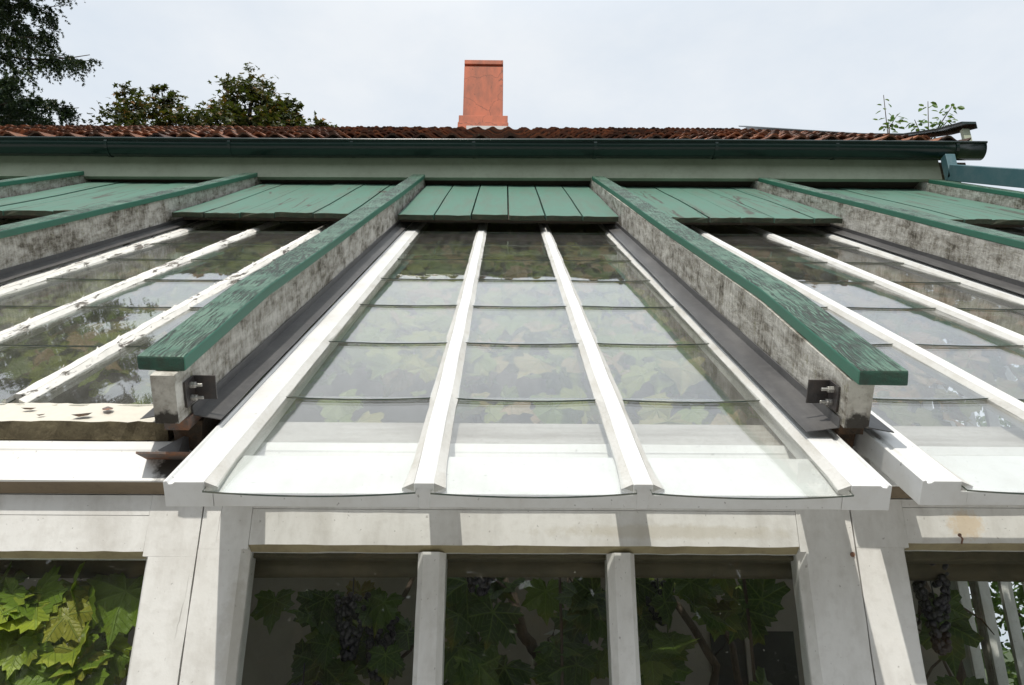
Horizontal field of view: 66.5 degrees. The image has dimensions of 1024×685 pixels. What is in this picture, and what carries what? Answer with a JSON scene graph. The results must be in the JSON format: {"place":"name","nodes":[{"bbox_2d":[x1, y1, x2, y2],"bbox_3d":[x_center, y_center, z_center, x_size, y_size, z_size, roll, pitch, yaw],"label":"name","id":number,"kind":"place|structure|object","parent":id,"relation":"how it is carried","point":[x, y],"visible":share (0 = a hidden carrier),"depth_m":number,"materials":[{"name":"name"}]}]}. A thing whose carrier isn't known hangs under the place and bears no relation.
{"place":"outdoors","nodes":[
{"label":"outdoors","id":0,"kind":"place"},
{"bbox_2d":[0,0,1023,648],"label":"sky","id":1,"kind":"structure","parent":0,"point":[825,65],"materials":[{"name":"white"}]},
{"bbox_2d":[544,629,590,645],"bbox_3d":[0.393,2.498,4.402,0.410,1.697,0.410,0,-21,-1],"label":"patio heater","id":2,"kind":"object","parent":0,"point":[585,639],"visible":0.09,"depth_m":4.62,"materials":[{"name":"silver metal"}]},
{"bbox_2d":[984,649,1015,684],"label":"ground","id":3,"kind":"structure","parent":0,"point":[1008,655],"depth_m":83.12,"materials":[{"name":"green plant"}]},
{"bbox_2d":[0,0,104,125],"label":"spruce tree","id":4,"kind":"object","parent":3,"relation":"on","point":[19,108],"visible":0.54,"depth_m":25.35,"materials":[{"name":"green plant"}]},
{"bbox_2d":[0,254,157,312],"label":"grape vine","id":5,"kind":"object","parent":3,"relation":"on","point":[68,283],"visible":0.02,"depth_m":4.41,"materials":[{"name":"green plant"}]},
{"bbox_2d":[71,81,213,125],"bbox_3d":[-13.431,0.274,25.104,5.186,20.614,3.872,0,-21,-1],"label":"maple tree","id":6,"kind":"object","parent":3,"relation":"on","point":[137,114],"visible":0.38,"depth_m":27.92,"materials":[{"name":"green plant"}]},
{"bbox_2d":[0,222,411,684],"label":"grape vine","id":7,"kind":"object","parent":3,"relation":"on","point":[53,631],"visible":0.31,"depth_m":2.03,"materials":[{"name":"green plant"}]},
{"bbox_2d":[181,62,337,127],"bbox_3d":[-9.616,0.019,26.132,6.083,21.846,4.288,0,-21,-1],"label":"maple tree","id":8,"kind":"object","parent":3,"relation":"on","point":[232,112],"visible":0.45,"depth_m":28.50,"materials":[{"name":"green plant"}]},
{"bbox_2d":[0,171,1023,684],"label":"greenhouse","id":9,"kind":"object","parent":3,"relation":"on","point":[100,507],"visible":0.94,"depth_m":1.95,"materials":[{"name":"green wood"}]},
{"bbox_2d":[0,218,200,283],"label":"roof sash","id":10,"kind":"object","parent":9,"relation":"attached to","point":[4,221],"visible":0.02,"depth_m":5.72,"materials":[{"name":"white paint"}]},
{"bbox_2d":[0,494,203,684],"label":"window frame","id":11,"kind":"structure","parent":9,"relation":"in","point":[32,527],"depth_m":1.86,"materials":[{"name":"white paint"}]},
{"bbox_2d":[0,220,337,440],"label":"roof sash","id":12,"kind":"object","parent":9,"relation":"attached to","point":[201,240],"visible":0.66,"depth_m":3.12,"materials":[{"name":"white paint"}]},
{"bbox_2d":[72,412,92,416],"bbox_3d":[-1.085,0.182,1.969,0.047,0.016,0.017,6,-22,-15],"label":"dead leaf","id":13,"kind":"object","parent":12,"relation":"on","point":[82,414],"visible":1,"depth_m":1.96,"materials":[{"name":"brown plant"}]},
{"bbox_2d":[102,406,112,409],"bbox_3d":[-1.042,0.170,2.012,0.031,0.018,0.021,-10,-23,24],"label":"dead leaf","id":14,"kind":"object","parent":12,"relation":"on","point":[107,408],"visible":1,"depth_m":2.01,"materials":[{"name":"plant"}]},
{"bbox_2d":[179,506,874,684],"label":"window frame","id":15,"kind":"structure","parent":9,"relation":"in","point":[835,649],"depth_m":1.87,"materials":[{"name":"white paint"}]},
{"bbox_2d":[163,222,891,509],"bbox_3d":[0.017,-0.327,3.924,1.504,0.058,4.867,0,16,-1],"label":"roof sash","id":16,"kind":"object","parent":9,"relation":"attached to","point":[220,464],"visible":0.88,"depth_m":1.77,"materials":[{"name":"white paint"}]},
{"bbox_2d":[685,225,1023,504],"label":"roof sash","id":17,"kind":"object","parent":9,"relation":"attached to","point":[916,474],"visible":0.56,"depth_m":2.84,"materials":[{"name":"white paint"}]},
{"bbox_2d":[849,499,1023,684],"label":"window frame","id":18,"kind":"structure","parent":9,"relation":"in","point":[881,538],"depth_m":1.88,"materials":[{"name":"white paint"}]},
{"bbox_2d":[984,227,1023,235],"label":"roof sash","id":19,"kind":"object","parent":9,"relation":"attached to","point":[1018,231],"visible":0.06,"depth_m":5.86,"materials":[{"name":"white paint"}]},
{"bbox_2d":[0,60,1023,684],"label":"house","id":20,"kind":"structure","parent":3,"relation":"on","point":[482,142],"depth_m":7.25,"materials":[{"name":"grey paint"}]},
{"bbox_2d":[710,631,799,684],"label":"door","id":21,"kind":"structure","parent":20,"relation":"in","point":[778,659],"depth_m":6.77,"materials":[{"name":"grey paint"}]},
{"bbox_2d":[250,245,790,684],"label":"grape vine","id":22,"kind":"object","parent":3,"relation":"on","point":[366,629],"visible":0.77,"depth_m":2.42,"materials":[{"name":"green plant"}]},
{"bbox_2d":[635,254,1023,684],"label":"grape vine","id":23,"kind":"object","parent":3,"relation":"on","point":[947,632],"visible":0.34,"depth_m":2.94,"materials":[{"name":"green plant"}]},
{"bbox_2d":[873,95,907,132],"bbox_3d":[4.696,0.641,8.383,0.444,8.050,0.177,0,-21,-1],"label":"sapling","id":24,"kind":"object","parent":3,"relation":"on","point":[892,119],"visible":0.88,"depth_m":9.66,"materials":[{"name":"green plant"}]},
{"bbox_2d":[849,261,1016,325],"bbox_3d":[3.103,0.437,4.827,1.674,5.878,5.122,0,-21,-1],"label":"grape vine","id":25,"kind":"object","parent":3,"relation":"on","point":[921,280],"visible":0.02,"depth_m":4.55,"materials":[{"name":"green plant"}]},
{"bbox_2d":[905,102,964,138],"bbox_3d":[5.246,0.685,8.368,0.756,7.961,0.252,0,-21,-1],"label":"sapling","id":26,"kind":"object","parent":3,"relation":"on","point":[941,123],"visible":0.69,"depth_m":9.69,"materials":[{"name":"green plant"}]},
{"bbox_2d":[932,311,1023,684],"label":"shrub","id":27,"kind":"object","parent":3,"relation":"on","point":[996,602],"visible":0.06,"depth_m":8.21,"materials":[{"name":"green plant"}]}
]}

